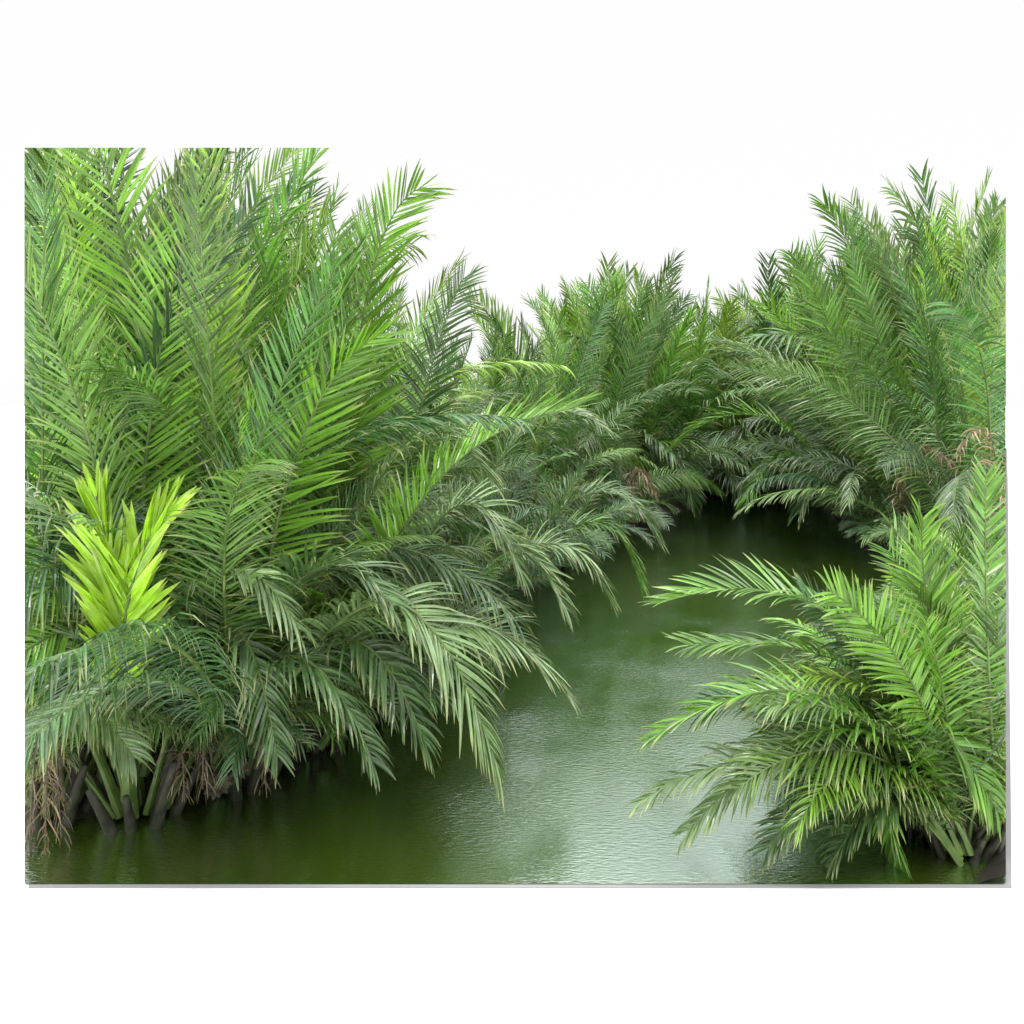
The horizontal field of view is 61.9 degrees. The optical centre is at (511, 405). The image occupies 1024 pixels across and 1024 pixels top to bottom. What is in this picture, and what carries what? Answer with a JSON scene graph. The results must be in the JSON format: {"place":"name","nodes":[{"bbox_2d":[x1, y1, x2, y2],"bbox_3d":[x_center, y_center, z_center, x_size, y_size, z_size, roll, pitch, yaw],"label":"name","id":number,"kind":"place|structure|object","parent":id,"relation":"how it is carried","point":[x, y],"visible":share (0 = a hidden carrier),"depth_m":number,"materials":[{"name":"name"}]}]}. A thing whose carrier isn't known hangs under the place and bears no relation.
{"place":"outdoors","nodes":[
{"label":"outdoors","id":0,"kind":"place"},
{"bbox_2d":[0,406,1023,1023],"bbox_3d":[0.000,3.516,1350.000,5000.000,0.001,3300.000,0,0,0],"label":"ground","id":1,"kind":"structure","parent":0,"point":[510,956],"depth_m":5.53,"materials":[{"name":"white"}]},
{"bbox_2d":[0,0,1023,405],"label":"sky","id":2,"kind":"structure","parent":0,"point":[564,133],"materials":[{"name":"white"}]},
{"bbox_2d":[25,493,1005,883],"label":"water","id":3,"kind":"structure","parent":0,"point":[575,783],"depth_m":7.86,"materials":[{"name":"green liquid"}]},
{"bbox_2d":[800,482,842,511],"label":"nipa palm","id":4,"kind":"object","parent":3,"relation":"on","point":[825,494],"visible":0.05,"depth_m":28.07,"materials":[{"name":"green plant"}]},
{"bbox_2d":[774,689,977,838],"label":"nipa palm","id":5,"kind":"object","parent":3,"relation":"on","point":[909,829],"visible":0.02,"depth_m":6.95,"materials":[{"name":"green plant"}]},
{"bbox_2d":[790,578,969,692],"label":"nipa palm","id":6,"kind":"object","parent":3,"relation":"on","point":[878,631],"visible":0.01,"depth_m":9.32,"materials":[{"name":"green plant"}]},
{"bbox_2d":[784,575,1005,816],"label":"nipa palm","id":7,"kind":"object","parent":3,"relation":"on","point":[862,596],"visible":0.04,"depth_m":6.87,"materials":[{"name":"green plant"}]},
{"bbox_2d":[842,445,989,554],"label":"nipa palm","id":8,"kind":"object","parent":3,"relation":"on","point":[941,457],"visible":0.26,"depth_m":18.61,"materials":[{"name":"green plant"}]},
{"bbox_2d":[826,548,1005,633],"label":"nipa palm","id":9,"kind":"object","parent":3,"relation":"on","point":[894,587],"depth_m":10.27,"materials":[{"name":"green plant"}]},
{"bbox_2d":[856,469,1005,568],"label":"nipa palm","id":10,"kind":"object","parent":3,"relation":"on","point":[876,532],"visible":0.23,"depth_m":17.23,"materials":[{"name":"green plant"}]},
{"bbox_2d":[25,447,1005,883],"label":"mud bank","id":11,"kind":"structure","parent":0,"point":[995,867],"depth_m":16.14,"materials":[{"name":"brown soil"}]},
{"bbox_2d":[27,662,180,783],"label":"nipa palm","id":12,"kind":"object","parent":11,"relation":"on","point":[154,761],"visible":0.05,"depth_m":7.34,"materials":[{"name":"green plant"}]},
{"bbox_2d":[25,219,241,784],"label":"nipa palm","id":13,"kind":"object","parent":11,"relation":"on","point":[86,328],"visible":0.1,"depth_m":7.12,"materials":[{"name":"green plant"}]},
{"bbox_2d":[26,148,326,626],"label":"nipa palm","id":14,"kind":"object","parent":11,"relation":"on","point":[276,190],"visible":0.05,"depth_m":10.59,"materials":[{"name":"green plant"}]},
{"bbox_2d":[25,255,351,778],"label":"nipa palm","id":15,"kind":"object","parent":11,"relation":"on","point":[302,736],"visible":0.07,"depth_m":8.08,"materials":[{"name":"green plant"}]},
{"bbox_2d":[32,154,356,419],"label":"nipa palm","id":16,"kind":"object","parent":11,"relation":"on","point":[90,174],"visible":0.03,"depth_m":12.20,"materials":[{"name":"green plant"}]},
{"bbox_2d":[25,148,390,768],"bbox_3d":[-3.619,0.467,9.693,3.878,6.303,7.870,0,0,14],"label":"nipa palm","id":17,"kind":"object","parent":11,"relation":"on","point":[152,400],"visible":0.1,"depth_m":6.99,"materials":[{"name":"green plant"}]},
{"bbox_2d":[25,148,406,662],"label":"nipa palm","id":18,"kind":"object","parent":11,"relation":"on","point":[82,179],"visible":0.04,"depth_m":9.42,"materials":[{"name":"green plant"}]},
{"bbox_2d":[25,148,414,373],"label":"nipa palm","id":19,"kind":"object","parent":11,"relation":"on","point":[286,153],"visible":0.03,"depth_m":14.95,"materials":[{"name":"green plant"}]},
{"bbox_2d":[30,617,410,781],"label":"nipa palm","id":20,"kind":"object","parent":11,"relation":"on","point":[321,705],"visible":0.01,"depth_m":7.71,"materials":[{"name":"green plant"}]},
{"bbox_2d":[25,148,435,543],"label":"nipa palm","id":21,"kind":"object","parent":11,"relation":"on","point":[138,516],"visible":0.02,"depth_m":8.88,"materials":[{"name":"green plant"}]},
{"bbox_2d":[25,148,435,324],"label":"nipa palm","id":22,"kind":"object","parent":11,"relation":"on","point":[325,234],"visible":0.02,"depth_m":15.39,"materials":[{"name":"green plant"}]},
{"bbox_2d":[25,152,466,478],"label":"nipa palm","id":23,"kind":"object","parent":11,"relation":"on","point":[310,196],"depth_m":13.58,"materials":[{"name":"green plant"}]},
{"bbox_2d":[25,225,472,648],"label":"nipa palm","id":24,"kind":"object","parent":11,"relation":"on","point":[397,289],"visible":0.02,"depth_m":12.98,"materials":[{"name":"green plant"}]},
{"bbox_2d":[25,148,482,572],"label":"nipa palm","id":25,"kind":"object","parent":11,"relation":"on","point":[332,203],"visible":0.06,"depth_m":10.72,"materials":[{"name":"green plant"}]},
{"bbox_2d":[60,518,456,770],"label":"nipa palm","id":26,"kind":"object","parent":11,"relation":"on","point":[434,694],"visible":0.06,"depth_m":8.05,"materials":[{"name":"green plant"}]},
{"bbox_2d":[25,181,497,754],"bbox_3d":[-3.220,0.646,10.347,4.331,5.935,8.047,0,0,16],"label":"nipa palm","id":27,"kind":"object","parent":11,"relation":"on","point":[247,393],"visible":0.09,"depth_m":9.00,"materials":[{"name":"green plant"}]},
{"bbox_2d":[25,148,509,835],"bbox_3d":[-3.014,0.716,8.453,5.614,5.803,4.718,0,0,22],"label":"nipa palm","id":28,"kind":"object","parent":11,"relation":"on","point":[113,593],"visible":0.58,"depth_m":6.97,"materials":[{"name":"green plant"}]},
{"bbox_2d":[25,148,509,685],"bbox_3d":[-2.983,0.395,10.770,5.503,6.655,6.164,0,0,-30],"label":"nipa palm","id":29,"kind":"object","parent":11,"relation":"on","point":[115,208],"visible":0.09,"depth_m":7.88,"materials":[{"name":"green plant"}]},
{"bbox_2d":[28,296,507,761],"bbox_3d":[-2.251,1.111,9.290,4.434,4.990,5.774,0,0,0],"label":"nipa palm","id":30,"kind":"object","parent":11,"relation":"on","point":[383,472],"visible":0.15,"depth_m":8.44,"materials":[{"name":"green plant"}]},
{"bbox_2d":[25,148,514,628],"bbox_3d":[-3.070,0.577,9.996,5.209,6.105,4.444,0,0,-22],"label":"nipa palm","id":31,"kind":"object","parent":11,"relation":"on","point":[161,329],"visible":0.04,"depth_m":8.35,"materials":[{"name":"green plant"}]},
{"bbox_2d":[25,148,534,648],"bbox_3d":[-3.349,0.278,9.362,3.751,6.706,6.934,0,0,-43],"label":"nipa palm","id":32,"kind":"object","parent":11,"relation":"on","point":[413,558],"visible":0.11,"depth_m":8.28,"materials":[{"name":"green plant"}]},
{"bbox_2d":[25,148,542,854],"bbox_3d":[-2.524,0.784,8.527,4.076,5.677,4.672,0,0,-30],"label":"nipa palm","id":33,"kind":"object","parent":11,"relation":"on","point":[59,798],"visible":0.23,"depth_m":6.97,"materials":[{"name":"green plant"}]},
{"bbox_2d":[26,148,575,636],"bbox_3d":[-4.343,0.014,11.729,7.810,7.236,8.764,0,0,28],"label":"nipa palm","id":34,"kind":"object","parent":11,"relation":"on","point":[452,394],"visible":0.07,"depth_m":12.47,"materials":[{"name":"green plant"}]},
{"bbox_2d":[88,200,537,550],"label":"nipa palm","id":35,"kind":"object","parent":11,"relation":"on","point":[401,294],"visible":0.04,"depth_m":13.59,"materials":[{"name":"green plant"}]},
{"bbox_2d":[134,251,512,673],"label":"nipa palm","id":36,"kind":"object","parent":11,"relation":"on","point":[397,407],"visible":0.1,"depth_m":10.71,"materials":[{"name":"green plant"}]},
{"bbox_2d":[143,196,532,506],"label":"nipa palm","id":37,"kind":"object","parent":11,"relation":"on","point":[372,263],"visible":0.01,"depth_m":16.38,"materials":[{"name":"green plant"}]},
{"bbox_2d":[243,247,486,514],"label":"nipa palm","id":38,"kind":"object","parent":11,"relation":"on","point":[435,294],"visible":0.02,"depth_m":15.28,"materials":[{"name":"green plant"}]},
{"bbox_2d":[239,160,516,740],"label":"nipa palm","id":39,"kind":"object","parent":11,"relation":"on","point":[384,286],"visible":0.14,"depth_m":9.34,"materials":[{"name":"green plant"}]},
{"bbox_2d":[176,386,604,789],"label":"nipa palm","id":40,"kind":"object","parent":11,"relation":"on","point":[499,638],"visible":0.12,"depth_m":8.14,"materials":[{"name":"green plant"}]},
{"bbox_2d":[288,296,545,549],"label":"nipa palm","id":41,"kind":"object","parent":11,"relation":"on","point":[449,357],"visible":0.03,"depth_m":13.96,"materials":[{"name":"green plant"}]},
{"bbox_2d":[336,276,516,469],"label":"nipa palm","id":42,"kind":"object","parent":11,"relation":"on","point":[448,380],"visible":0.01,"depth_m":21.34,"materials":[{"name":"green plant"}]},
{"bbox_2d":[278,478,581,709],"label":"nipa palm","id":43,"kind":"object","parent":11,"relation":"on","point":[509,541],"visible":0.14,"depth_m":9.80,"materials":[{"name":"green plant"}]},
{"bbox_2d":[341,314,553,599],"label":"nipa palm","id":44,"kind":"object","parent":11,"relation":"on","point":[482,385],"visible":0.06,"depth_m":15.55,"materials":[{"name":"green plant"}]},
{"bbox_2d":[378,534,536,680],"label":"nipa palm","id":45,"kind":"object","parent":11,"relation":"on","point":[511,600],"visible":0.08,"depth_m":11.60,"materials":[{"name":"green plant"}]},
{"bbox_2d":[368,319,595,480],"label":"nipa palm","id":46,"kind":"object","parent":11,"relation":"on","point":[574,457],"visible":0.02,"depth_m":19.87,"materials":[{"name":"green plant"}]},
{"bbox_2d":[395,319,592,520],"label":"nipa palm","id":47,"kind":"object","parent":11,"relation":"on","point":[491,388],"visible":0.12,"depth_m":17.42,"materials":[{"name":"green plant"}]},
{"bbox_2d":[363,323,625,554],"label":"nipa palm","id":48,"kind":"object","parent":11,"relation":"on","point":[548,427],"visible":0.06,"depth_m":15.70,"materials":[{"name":"green plant"}]},
{"bbox_2d":[430,307,606,445],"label":"nipa palm","id":49,"kind":"object","parent":11,"relation":"on","point":[477,320],"visible":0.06,"depth_m":32.50,"materials":[{"name":"green plant"}]},
{"bbox_2d":[431,398,621,633],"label":"nipa palm","id":50,"kind":"object","parent":11,"relation":"on","point":[567,551],"visible":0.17,"depth_m":12.29,"materials":[{"name":"green plant"}]},
{"bbox_2d":[440,314,657,519],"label":"nipa palm","id":51,"kind":"object","parent":11,"relation":"on","point":[537,348],"visible":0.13,"depth_m":20.90,"materials":[{"name":"green plant"}]},
{"bbox_2d":[458,324,640,524],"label":"nipa palm","id":52,"kind":"object","parent":11,"relation":"on","point":[541,422],"visible":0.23,"depth_m":19.35,"materials":[{"name":"green plant"}]},
{"bbox_2d":[432,458,668,614],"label":"nipa palm","id":53,"kind":"object","parent":11,"relation":"on","point":[628,546],"visible":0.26,"depth_m":13.88,"materials":[{"name":"green plant"}]},
{"bbox_2d":[481,459,632,587],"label":"nipa palm","id":54,"kind":"object","parent":11,"relation":"on","point":[568,481],"visible":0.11,"depth_m":16.09,"materials":[{"name":"green plant"}]},
{"bbox_2d":[426,252,717,485],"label":"nipa palm","id":55,"kind":"object","parent":11,"relation":"on","point":[628,272],"visible":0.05,"depth_m":35.33,"materials":[{"name":"green plant"}]},
{"bbox_2d":[476,295,691,516],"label":"nipa palm","id":56,"kind":"object","parent":11,"relation":"on","point":[570,444],"visible":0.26,"depth_m":21.58,"materials":[{"name":"green plant"}]},
{"bbox_2d":[440,267,732,510],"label":"nipa palm","id":57,"kind":"object","parent":11,"relation":"on","point":[561,319],"visible":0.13,"depth_m":26.07,"materials":[{"name":"green plant"}]},
{"bbox_2d":[528,467,657,566],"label":"nipa palm","id":58,"kind":"object","parent":11,"relation":"on","point":[590,497],"visible":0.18,"depth_m":18.70,"materials":[{"name":"green plant"}]},
{"bbox_2d":[538,450,678,546],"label":"nipa palm","id":59,"kind":"object","parent":11,"relation":"on","point":[660,515],"visible":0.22,"depth_m":20.68,"materials":[{"name":"green plant"}]},
{"bbox_2d":[472,247,777,498],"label":"nipa palm","id":60,"kind":"object","parent":11,"relation":"on","point":[647,301],"visible":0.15,"depth_m":27.02,"materials":[{"name":"green plant"}]},
{"bbox_2d":[524,287,726,526],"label":"nipa palm","id":61,"kind":"object","parent":11,"relation":"on","point":[650,486],"visible":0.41,"depth_m":22.68,"materials":[{"name":"green plant"}]},
{"bbox_2d":[537,262,748,402],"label":"nipa palm","id":62,"kind":"object","parent":11,"relation":"on","point":[622,283],"visible":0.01,"depth_m":34.32,"materials":[{"name":"green plant"}]},
{"bbox_2d":[599,438,706,524],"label":"nipa palm","id":63,"kind":"object","parent":11,"relation":"on","point":[693,492],"visible":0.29,"depth_m":24.18,"materials":[{"name":"green plant"}]},
{"bbox_2d":[492,259,820,517],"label":"nipa palm","id":64,"kind":"object","parent":11,"relation":"on","point":[647,426],"visible":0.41,"depth_m":25.30,"materials":[{"name":"green plant"}]},
{"bbox_2d":[613,288,770,446],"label":"nipa palm","id":65,"kind":"object","parent":11,"relation":"on","point":[697,339],"visible":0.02,"depth_m":35.13,"materials":[{"name":"green plant"}]},
{"bbox_2d":[645,301,752,379],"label":"nipa palm","id":66,"kind":"object","parent":11,"relation":"on","point":[707,337],"depth_m":37.90,"materials":[{"name":"green plant"}]},
{"bbox_2d":[632,271,805,506],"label":"nipa palm","id":67,"kind":"object","parent":11,"relation":"on","point":[703,346],"visible":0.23,"depth_m":30.12,"materials":[{"name":"green plant"}]},
{"bbox_2d":[659,294,791,498],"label":"nipa palm","id":68,"kind":"object","parent":11,"relation":"on","point":[730,332],"visible":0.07,"depth_m":31.48,"materials":[{"name":"green plant"}]},
{"bbox_2d":[665,293,801,494],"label":"nipa palm","id":69,"kind":"object","parent":11,"relation":"on","point":[715,320],"visible":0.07,"depth_m":33.31,"materials":[{"name":"green plant"}]},
{"bbox_2d":[727,283,792,341],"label":"nipa palm","id":70,"kind":"object","parent":11,"relation":"on","point":[741,297],"visible":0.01,"depth_m":44.48,"materials":[{"name":"green plant"}]},
{"bbox_2d":[738,303,794,474],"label":"nipa palm","id":71,"kind":"object","parent":11,"relation":"on","point":[742,326],"visible":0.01,"depth_m":41.36,"materials":[{"name":"green plant"}]},
{"bbox_2d":[740,242,806,476],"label":"nipa palm","id":72,"kind":"object","parent":11,"relation":"on","point":[777,280],"depth_m":38.13,"materials":[{"name":"green plant"}]},
{"bbox_2d":[649,231,902,495],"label":"nipa palm","id":73,"kind":"object","parent":11,"relation":"on","point":[771,282],"visible":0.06,"depth_m":31.74,"materials":[{"name":"green plant"}]},
{"bbox_2d":[685,248,875,497],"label":"nipa palm","id":74,"kind":"object","parent":11,"relation":"on","point":[735,377],"visible":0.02,"depth_m":30.57,"materials":[{"name":"green plant"}]},
{"bbox_2d":[624,565,1005,879],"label":"nipa palm","id":75,"kind":"object","parent":11,"relation":"on","point":[755,769],"visible":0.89,"depth_m":6.41,"materials":[{"name":"green plant"}]},
{"bbox_2d":[711,243,926,509],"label":"nipa palm","id":76,"kind":"object","parent":11,"relation":"on","point":[774,310],"visible":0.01,"depth_m":27.36,"materials":[{"name":"green plant"}]},
{"bbox_2d":[638,453,1005,854],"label":"nipa palm","id":77,"kind":"object","parent":11,"relation":"on","point":[989,492],"visible":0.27,"depth_m":6.53,"materials":[{"name":"green plant"}]},
{"bbox_2d":[734,445,923,519],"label":"nipa palm","id":78,"kind":"object","parent":11,"relation":"on","point":[770,459],"visible":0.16,"depth_m":22.30,"materials":[{"name":"green plant"}]},
{"bbox_2d":[659,203,1005,568],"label":"nipa palm","id":79,"kind":"object","parent":11,"relation":"on","point":[847,483],"visible":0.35,"depth_m":21.83,"materials":[{"name":"green plant"}]},
{"bbox_2d":[662,527,1005,840],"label":"nipa palm","id":80,"kind":"object","parent":11,"relation":"on","point":[764,642],"visible":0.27,"depth_m":6.89,"materials":[{"name":"green plant"}]},
{"bbox_2d":[707,183,1005,453],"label":"nipa palm","id":81,"kind":"object","parent":11,"relation":"on","point":[843,220],"visible":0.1,"depth_m":27.68,"materials":[{"name":"green plant"}]},
{"bbox_2d":[715,187,1005,522],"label":"nipa palm","id":82,"kind":"object","parent":11,"relation":"on","point":[878,265],"visible":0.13,"depth_m":23.61,"materials":[{"name":"green plant"}]},
{"bbox_2d":[724,258,999,501],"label":"nipa palm","id":83,"kind":"object","parent":11,"relation":"on","point":[772,467],"visible":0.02,"depth_m":27.63,"materials":[{"name":"green plant"}]},
{"bbox_2d":[780,238,945,548],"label":"nipa palm","id":84,"kind":"object","parent":11,"relation":"on","point":[811,306],"visible":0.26,"depth_m":19.94,"materials":[{"name":"green plant"}]},
{"bbox_2d":[725,199,1005,553],"bbox_3d":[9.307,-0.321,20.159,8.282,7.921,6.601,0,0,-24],"label":"nipa palm","id":85,"kind":"object","parent":11,"relation":"on","point":[883,461],"visible":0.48,"depth_m":19.38,"materials":[{"name":"green plant"}]},
{"bbox_2d":[726,610,1005,827],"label":"nipa palm","id":86,"kind":"object","parent":11,"relation":"on","point":[996,699],"visible":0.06,"depth_m":6.52,"materials":[{"name":"green plant"}]},
{"bbox_2d":[731,508,1005,736],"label":"nipa palm","id":87,"kind":"object","parent":11,"relation":"on","point":[902,526],"visible":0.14,"depth_m":7.94,"materials":[{"name":"green plant"}]},
{"bbox_2d":[739,224,1005,498],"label":"nipa palm","id":88,"kind":"object","parent":11,"relation":"on","point":[845,300],"visible":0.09,"depth_m":24.56,"materials":[{"name":"green plant"}]},
{"bbox_2d":[745,209,1004,447],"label":"nipa palm","id":89,"kind":"object","parent":11,"relation":"on","point":[913,238],"visible":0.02,"depth_m":25.46,"materials":[{"name":"green plant"}]},
{"bbox_2d":[759,220,1003,421],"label":"nipa palm","id":90,"kind":"object","parent":11,"relation":"on","point":[946,244],"depth_m":32.05,"materials":[{"name":"green plant"}]},
{"bbox_2d":[758,213,1005,532],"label":"nipa palm","id":91,"kind":"object","parent":11,"relation":"on","point":[946,277],"visible":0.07,"depth_m":21.31,"materials":[{"name":"green plant"}]},
{"bbox_2d":[761,221,1005,566],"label":"nipa palm","id":92,"kind":"object","parent":11,"relation":"on","point":[967,410],"visible":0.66,"depth_m":17.17,"materials":[{"name":"green plant"}]},
{"bbox_2d":[769,640,1005,849],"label":"nipa palm","id":93,"kind":"object","parent":11,"relation":"on","point":[980,832],"visible":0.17,"depth_m":6.44,"materials":[{"name":"green plant"}]},
{"bbox_2d":[774,591,1002,705],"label":"nipa palm","id":94,"kind":"object","parent":11,"relation":"on","point":[847,631],"visible":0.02,"depth_m":8.26,"materials":[{"name":"green plant"}]},
{"bbox_2d":[775,520,1005,666],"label":"nipa palm","id":95,"kind":"object","parent":11,"relation":"on","point":[972,559],"visible":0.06,"depth_m":8.59,"materials":[{"name":"green plant"}]},
{"bbox_2d":[780,180,1005,431],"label":"nipa palm","id":96,"kind":"object","parent":11,"relation":"on","point":[962,244],"visible":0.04,"depth_m":23.23,"materials":[{"name":"green plant"}]},
{"bbox_2d":[780,177,1005,472],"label":"nipa palm","id":97,"kind":"object","parent":11,"relation":"on","point":[911,217],"visible":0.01,"depth_m":28.54,"materials":[{"name":"green plant"}]},
{"bbox_2d":[836,164,995,266],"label":"nipa palm","id":98,"kind":"object","parent":11,"relation":"on","point":[976,206],"visible":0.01,"depth_m":35.39,"materials":[{"name":"green plant"}]},
{"bbox_2d":[854,427,1005,614],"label":"nipa palm","id":99,"kind":"object","parent":11,"relation":"on","point":[980,431],"visible":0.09,"depth_m":13.05,"materials":[{"name":"green plant"}]},
{"bbox_2d":[906,159,999,268],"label":"nipa palm","id":100,"kind":"object","parent":11,"relation":"on","point":[923,189],"visible":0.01,"depth_m":37.42,"materials":[{"name":"green plant"}]},
{"bbox_2d":[29,448,1011,888],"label":"base slab","id":101,"kind":"structure","parent":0,"point":[537,886],"depth_m":6.23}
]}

